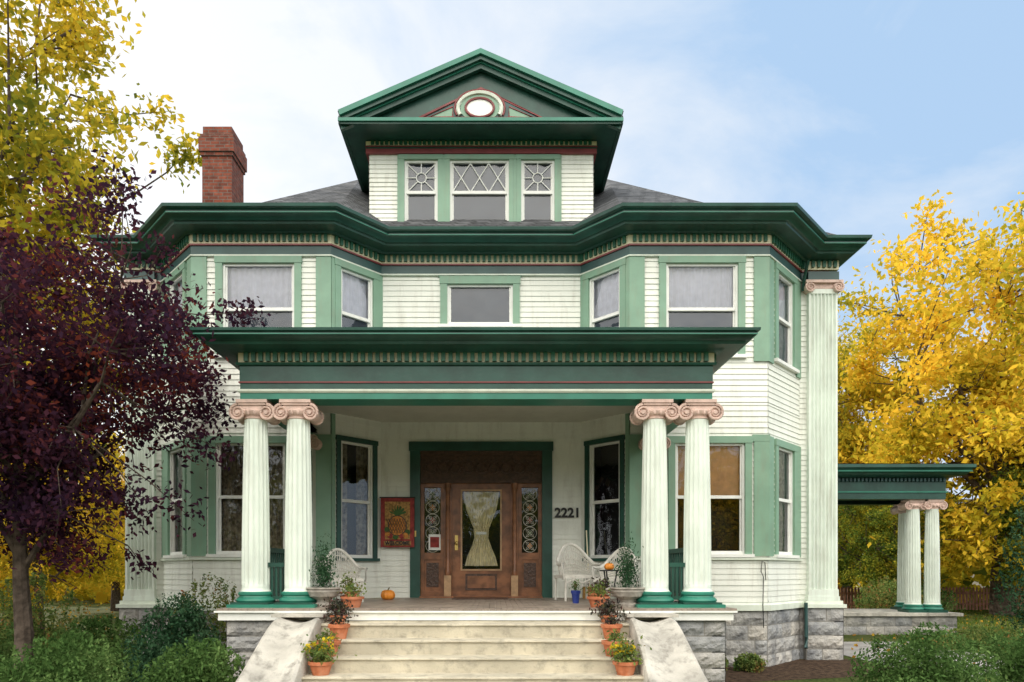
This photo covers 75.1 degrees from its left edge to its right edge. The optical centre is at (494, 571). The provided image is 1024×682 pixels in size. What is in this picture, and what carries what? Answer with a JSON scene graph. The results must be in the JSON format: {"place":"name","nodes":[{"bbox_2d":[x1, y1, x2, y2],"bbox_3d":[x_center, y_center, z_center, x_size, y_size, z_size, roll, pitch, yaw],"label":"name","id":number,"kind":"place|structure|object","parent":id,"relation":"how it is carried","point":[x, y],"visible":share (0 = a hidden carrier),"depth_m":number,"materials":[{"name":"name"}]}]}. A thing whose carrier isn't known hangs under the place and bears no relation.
{"place":"outdoors","nodes":[
{"label":"outdoors","id":0,"kind":"place"},
{"bbox_2d":[0,593,1023,681],"bbox_3d":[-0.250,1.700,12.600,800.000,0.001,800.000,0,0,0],"label":"ground","id":1,"kind":"structure","parent":0,"point":[93,608],"depth_m":22.97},
{"bbox_2d":[0,456,124,634],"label":"golden maple tree","id":2,"kind":"object","parent":1,"relation":"on","point":[110,570],"visible":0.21,"depth_m":17.82,"materials":[{"name":"yellow plant"}]},
{"bbox_2d":[56,430,124,610],"bbox_3d":[-16.445,-2.337,28.585,6.964,8.199,6.648,0,0,-26],"label":"golden maple tree","id":3,"kind":"object","parent":1,"relation":"on","point":[115,595],"visible":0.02,"depth_m":28.27,"materials":[{"name":"yellow plant"}]},
{"bbox_2d":[0,0,201,497],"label":"yellow maple tree","id":4,"kind":"object","parent":1,"relation":"on","point":[35,145],"visible":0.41,"depth_m":18.79,"materials":[{"name":"yellow leaves"},{"name":"bark"}]},
{"bbox_2d":[236,613,707,681],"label":"front steps","id":5,"kind":"structure","parent":1,"relation":"on","point":[477,651],"depth_m":8.07,"materials":[{"name":"concrete"}]},
{"bbox_2d":[300,633,356,675],"bbox_3d":[-1.992,0.978,7.888,0.541,0.484,0.494,0,0,22],"label":"potted plant","id":6,"kind":"object","parent":5,"relation":"on","point":[321,663],"visible":1,"depth_m":7.79,"materials":[{"name":"plant"}]},
{"bbox_2d":[315,628,341,656],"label":"potted plant","id":7,"kind":"object","parent":5,"relation":"on","point":[337,642],"visible":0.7,"depth_m":8.13,"materials":[{"name":"plant"}]},
{"bbox_2d":[317,593,357,622],"bbox_3d":[-2.037,0.485,8.769,0.515,0.389,0.531,0,0,0],"label":"potted plant","id":8,"kind":"object","parent":5,"relation":"on","point":[339,608],"visible":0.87,"depth_m":8.75,"materials":[{"name":"plant"}]},
{"bbox_2d":[325,613,354,638],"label":"potted plant","id":9,"kind":"object","parent":5,"relation":"on","point":[340,629],"visible":0.97,"depth_m":8.41,"materials":[{"name":"ceramic"}]},
{"bbox_2d":[589,594,630,622],"bbox_3d":[1.508,0.492,8.811,0.523,0.375,0.455,0,0,0],"label":"potted plant","id":10,"kind":"object","parent":5,"relation":"on","point":[604,606],"visible":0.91,"depth_m":8.75,"materials":[{"name":"plant"}]},
{"bbox_2d":[600,611,622,638],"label":"potted plant","id":11,"kind":"object","parent":5,"relation":"on","point":[611,623],"visible":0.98,"depth_m":8.41,"materials":[{"name":"ceramic"}]},
{"bbox_2d":[601,628,627,656],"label":"potted plant","id":12,"kind":"object","parent":5,"relation":"on","point":[607,643],"visible":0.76,"depth_m":8.12,"materials":[{"name":"plant"}]},
{"bbox_2d":[602,635,651,675],"bbox_3d":[1.583,0.978,7.870,0.505,0.485,0.472,0,0,-17],"label":"potted plant","id":13,"kind":"object","parent":5,"relation":"on","point":[626,665],"visible":1,"depth_m":7.79,"materials":[{"name":"plant"}]},
{"bbox_2d":[116,600,846,681],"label":"stone foundation","id":14,"kind":"object","parent":1,"relation":"on","point":[778,638],"visible":0.38,"depth_m":11.83,"materials":[{"name":"stone"}]},
{"bbox_2d":[214,598,737,619],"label":"porch floor","id":15,"kind":"structure","parent":14,"relation":"on","point":[465,609],"depth_m":8.94,"materials":[{"name":"paint"}]},
{"bbox_2d":[306,533,344,606],"bbox_3d":[-2.397,-0.021,9.360,0.499,1.042,0.507,0,0,40],"label":"stone planter","id":16,"kind":"object","parent":15,"relation":"on","point":[320,593],"visible":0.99,"depth_m":9.27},
{"bbox_2d":[324,548,367,601],"bbox_3d":[-2.477,0.057,10.861,0.668,0.887,0.569,0,0,-32],"label":"wicker chair","id":17,"kind":"object","parent":15,"relation":"on","point":[357,574],"visible":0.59,"depth_m":11.04,"materials":[{"name":"white wicker"}]},
{"bbox_2d":[337,570,358,601],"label":"potted plant","id":18,"kind":"object","parent":15,"relation":"on","point":[348,580],"visible":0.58,"depth_m":9.66,"materials":[{"name":"plant"}]},
{"bbox_2d":[340,580,366,607],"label":"potted plant","id":19,"kind":"object","parent":15,"relation":"on","point":[356,601],"visible":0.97,"depth_m":9.15,"materials":[{"name":"ceramic"}]},
{"bbox_2d":[381,587,394,599],"bbox_3d":[-1.870,0.391,11.700,0.255,0.219,0.243,0,0,0],"label":"pumpkin","id":20,"kind":"object","parent":15,"relation":"on","point":[388,594],"visible":1,"depth_m":11.62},
{"bbox_2d":[226,399,725,607],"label":"ionic columns","id":21,"kind":"structure","parent":15,"relation":"on","point":[254,417],"depth_m":9.21,"materials":[{"name":"white paint"}]},
{"bbox_2d":[189,327,760,434],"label":"porch entablature","id":22,"kind":"structure","parent":21,"relation":"on","point":[480,374],"depth_m":9.15,"materials":[{"name":"teal paint"}]},
{"bbox_2d":[268,548,684,599],"bbox_3d":[-0.250,0.025,10.518,6.280,0.750,2.376,0,0,0],"label":"porch railing","id":23,"kind":"object","parent":15,"relation":"on","point":[276,564],"visible":0.41,"depth_m":10.07,"materials":[{"name":"green paint"}]},
{"bbox_2d":[569,579,581,602],"bbox_3d":[1.262,0.291,10.405,0.206,0.417,0.164,0,0,0],"label":"blue planter","id":24,"kind":"object","parent":15,"relation":"on","point":[575,592],"visible":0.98,"depth_m":10.36,"materials":[{"name":"ceramic"}]},
{"bbox_2d":[554,542,602,600],"bbox_3d":[1.407,-0.004,11.464,0.759,1.008,0.646,0,0,-14],"label":"wicker chair","id":25,"kind":"object","parent":15,"relation":"on","point":[562,567],"visible":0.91,"depth_m":11.62,"materials":[{"name":"white wicker"}]},
{"bbox_2d":[582,530,594,598],"bbox_3d":[1.730,-0.126,12.191,0.240,1.251,0.143,0,0,0],"label":"garden broom","id":26,"kind":"object","parent":15,"relation":"on","point":[583,591],"visible":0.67,"depth_m":12.15,"materials":[{"name":"beige paint"}]},
{"bbox_2d":[582,579,610,607],"bbox_3d":[1.422,0.299,9.224,0.383,0.401,0.420,0,0,0],"label":"potted plant","id":27,"kind":"object","parent":15,"relation":"on","point":[592,599],"visible":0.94,"depth_m":9.17,"materials":[{"name":"ceramic"}]},
{"bbox_2d":[599,570,618,602],"bbox_3d":[1.751,0.241,10.150,0.302,0.522,0.300,0,0,0],"label":"plant stand","id":28,"kind":"object","parent":15,"relation":"on","point":[606,576],"visible":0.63,"depth_m":10.14,"materials":[{"name":"black metal"}]},
{"bbox_2d":[604,562,613,569],"bbox_3d":[1.750,-0.086,10.150,0.153,0.132,0.146,0,0,0],"label":"pumpkin","id":29,"kind":"object","parent":28,"relation":"on","point":[608,566],"visible":0.97,"depth_m":10.10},
{"bbox_2d":[592,547,638,587],"bbox_3d":[2.017,0.047,10.911,0.683,0.907,0.582,0,0,34],"label":"wicker chair","id":30,"kind":"object","parent":15,"relation":"on","point":[615,556],"visible":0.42,"depth_m":11.09,"materials":[{"name":"white wicker"}]},
{"bbox_2d":[605,532,644,606],"bbox_3d":[1.873,-0.033,9.353,0.490,1.066,0.497,0,0,40],"label":"stone planter","id":31,"kind":"object","parent":15,"relation":"on","point":[631,594],"visible":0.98,"depth_m":9.27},
{"bbox_2d":[156,257,806,602],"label":"clapboard walls","id":32,"kind":"structure","parent":14,"relation":"on","point":[751,395],"depth_m":12.57,"materials":[{"name":"white paint"}]},
{"bbox_2d":[380,497,414,546],"bbox_3d":[-1.815,-0.921,12.462,0.670,0.942,0.059,0,0,0],"label":"welcome banner","id":33,"kind":"object","parent":32,"relation":"attached to","point":[397,521],"visible":1,"depth_m":12.46,"materials":[{"name":"red fabric"}]},
{"bbox_2d":[90,203,871,610],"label":"cornice","id":34,"kind":"structure","parent":32,"relation":"on","point":[792,237],"depth_m":11.78,"materials":[{"name":"paint"}]},
{"bbox_2d":[130,179,835,234],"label":"shingle roof","id":35,"kind":"structure","parent":34,"relation":"on","point":[352,195],"depth_m":12.75,"materials":[{"name":"grey"}]},
{"bbox_2d":[198,127,246,202],"bbox_3d":[-6.245,-7.980,15.350,0.790,4.160,0.820,0,0,0],"label":"brick chimney","id":36,"kind":"object","parent":35,"relation":"on","point":[224,161],"visible":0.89,"depth_m":15.00,"materials":[{"name":"brick"}]},
{"bbox_2d":[338,48,623,221],"bbox_3d":[-0.250,-7.875,14.943,5.210,3.250,5.715,0,0,0],"label":"dormer","id":37,"kind":"object","parent":35,"relation":"on","point":[480,133],"visible":0.84,"depth_m":12.69,"materials":[{"name":"white paint"}]},
{"bbox_2d":[409,441,552,598],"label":"entrance door","id":38,"kind":"structure","parent":32,"relation":"attached to","point":[482,519],"depth_m":12.63,"materials":[{"name":"brown wood"}]},
{"bbox_2d":[160,256,802,598],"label":"windows and trim","id":39,"kind":"structure","parent":32,"relation":"attached to","point":[701,291],"depth_m":11.96,"materials":[{"name":"green paint"}]},
{"bbox_2d":[120,260,844,600],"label":"corner pilasters","id":40,"kind":"object","parent":32,"relation":"attached to","point":[824,286],"visible":0.7,"depth_m":12.80,"materials":[{"name":"paint"}]},
{"bbox_2d":[555,508,577,517],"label":"house numbers","id":41,"kind":"object","parent":32,"relation":"attached to","point":[564,515],"visible":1,"depth_m":12.55,"materials":[{"name":"black metal"}]},
{"bbox_2d":[761,260,809,648],"bbox_3d":[5.401,-2.223,12.241,1.674,7.384,0.226,0,0,-42],"label":"downspout and cable","id":42,"kind":"object","parent":32,"relation":"attached to","point":[805,604],"visible":1,"depth_m":12.65,"materials":[{"name":"green paint"}]},
{"bbox_2d":[0,456,1023,605],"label":"distant trees","id":43,"kind":"object","parent":1,"relation":"on","point":[100,595],"visible":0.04,"depth_m":35.53,"materials":[{"name":"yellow plant"}]},
{"bbox_2d":[44,596,1017,663],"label":"fallen leaves","id":44,"kind":"object","parent":1,"relation":"on","point":[854,656],"visible":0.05,"depth_m":24.75,"materials":[{"name":"plant"}]},
{"bbox_2d":[726,659,888,681],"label":"garden bed","id":45,"kind":"object","parent":1,"relation":"on","point":[798,669],"visible":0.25,"depth_m":11.26,"materials":[{"name":"brown soil"}]},
{"bbox_2d":[732,652,767,672],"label":"flower bed plant","id":46,"kind":"object","parent":45,"relation":"on","point":[752,662],"visible":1,"depth_m":11.23,"materials":[{"name":"green plant"}]},
{"bbox_2d":[853,576,923,608],"bbox_3d":[13.932,0.951,23.648,2.284,1.604,2.318,0,0,0],"label":"round bush","id":47,"kind":"object","parent":1,"relation":"on","point":[876,601],"visible":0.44,"depth_m":23.28,"materials":[{"name":"green plant"}]},
{"bbox_2d":[838,299,958,602],"bbox_3d":[17.590,-5.723,33.440,9.167,15.016,10.320,0,0,16],"label":"yellow maple tree","id":48,"kind":"object","parent":1,"relation":"on","point":[845,417],"visible":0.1,"depth_m":30.88,"materials":[{"name":"yellow leaves"},{"name":"bark"}]},
{"bbox_2d":[838,454,967,600],"bbox_3d":[15.314,-1.368,26.744,5.053,6.231,5.293,0,0,-36],"label":"turning maple tree","id":49,"kind":"object","parent":1,"relation":"on","point":[879,553],"visible":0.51,"depth_m":25.82,"materials":[{"name":"green plant"}]},
{"bbox_2d":[838,463,975,634],"bbox_3d":[9.525,-0.575,18.850,6.310,4.650,2.660,0,0,0],"label":"side porch","id":50,"kind":"object","parent":1,"relation":"on","point":[909,492],"visible":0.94,"depth_m":18.00,"materials":[{"name":"green paint"}]},
{"bbox_2d":[853,499,989,589],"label":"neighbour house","id":51,"kind":"structure","parent":1,"relation":"on","point":[976,583],"depth_m":45.59,"materials":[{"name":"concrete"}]},
{"bbox_2d":[845,621,1008,681],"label":"lavender shrub","id":52,"kind":"object","parent":1,"relation":"on","point":[919,665],"visible":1,"depth_m":8.09,"materials":[{"name":"green plant"}]},
{"bbox_2d":[890,569,965,611],"bbox_3d":[16.422,0.817,25.583,3.062,1.865,2.244,0,0,0],"label":"round bush","id":53,"kind":"object","parent":1,"relation":"on","point":[947,603],"visible":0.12,"depth_m":25.24,"materials":[{"name":"green plant"}]},
{"bbox_2d":[838,189,1023,615],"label":"golden maple tree","id":54,"kind":"object","parent":1,"relation":"on","point":[959,425],"visible":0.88,"depth_m":24.68,"materials":[{"name":"yellow plant"}]},
{"bbox_2d":[838,586,1023,609],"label":"picket fence","id":55,"kind":"object","parent":1,"relation":"on","point":[964,593],"visible":0.28,"depth_m":27.60,"materials":[{"name":"brown wood"}]},
{"bbox_2d":[850,605,1023,654],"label":"lawn grass","id":56,"kind":"structure","parent":1,"relation":"on","point":[981,618],"depth_m":22.43,"materials":[{"name":"green plant"}]},
{"bbox_2d":[919,624,1023,650],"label":"flower bed plant","id":57,"kind":"object","parent":1,"relation":"on","point":[977,636],"visible":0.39,"depth_m":14.25,"materials":[{"name":"green plant"}]},
{"bbox_2d":[952,630,1023,681],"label":"lavender shrub","id":58,"kind":"object","parent":1,"relation":"on","point":[1009,662],"visible":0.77,"depth_m":8.57,"materials":[{"name":"green plant"}]},
{"bbox_2d":[976,411,1023,589],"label":"turning maple tree","id":59,"kind":"object","parent":1,"relation":"on","point":[1014,475],"visible":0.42,"depth_m":24.17,"materials":[{"name":"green plant"}]},
{"bbox_2d":[990,480,1023,636],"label":"evergreen bush","id":60,"kind":"object","parent":1,"relation":"on","point":[1020,572],"visible":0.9,"depth_m":16.26,"materials":[{"name":"green plant"}]},
{"bbox_2d":[0,0,1023,516],"label":"sky","id":61,"kind":"structure","parent":0,"point":[851,113],"materials":[{"name":"blue"}]},
{"bbox_2d":[844,642,1013,675],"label":"driveway","id":62,"kind":"structure","parent":0,"point":[848,651],"depth_m":14.21,"materials":[{"name":"concrete"}]},
{"label":"garden bed","id":63,"kind":"object","parent":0,"visible":0},
{"bbox_2d":[0,654,13,679],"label":"green shrub","id":64,"kind":"object","parent":63,"relation":"on","point":[3,669],"visible":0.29,"depth_m":7.97,"materials":[{"name":"green plant"}]},
{"bbox_2d":[0,621,51,675],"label":"green shrub","id":65,"kind":"object","parent":63,"relation":"on","point":[8,644],"visible":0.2,"depth_m":10.32,"materials":[{"name":"green plant"}]},
{"bbox_2d":[0,572,95,657],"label":"green shrub","id":66,"kind":"object","parent":63,"relation":"on","point":[8,615],"visible":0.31,"depth_m":12.43,"materials":[{"name":"green plant"}]},
{"bbox_2d":[0,629,140,681],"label":"green shrub","id":67,"kind":"object","parent":63,"relation":"on","point":[66,669],"visible":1,"depth_m":7.60,"materials":[{"name":"green plant"}]},
{"bbox_2d":[47,613,160,681],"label":"green shrub","id":68,"kind":"object","parent":63,"relation":"on","point":[100,625],"visible":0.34,"depth_m":10.30,"materials":[{"name":"green plant"}]},
{"bbox_2d":[0,149,271,676],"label":"purple plum tree","id":69,"kind":"object","parent":63,"relation":"on","point":[29,435],"visible":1,"depth_m":9.25,"materials":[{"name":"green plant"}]},
{"bbox_2d":[121,591,221,681],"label":"green shrub","id":70,"kind":"object","parent":63,"relation":"on","point":[169,636],"visible":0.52,"depth_m":9.57,"materials":[{"name":"leaves"},{"name":"bark"}]},
{"bbox_2d":[139,634,245,681],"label":"green shrub","id":71,"kind":"object","parent":63,"relation":"on","point":[211,671],"visible":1,"depth_m":7.74,"materials":[{"name":"green plant"}]},
{"bbox_2d":[167,572,236,670],"bbox_3d":[-4.569,0.870,10.701,1.468,1.717,1.124,0,0,0],"label":"rose bush","id":72,"kind":"object","parent":63,"relation":"on","point":[215,615],"visible":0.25,"depth_m":10.72,"materials":[{"name":"green plant"}]}
]}

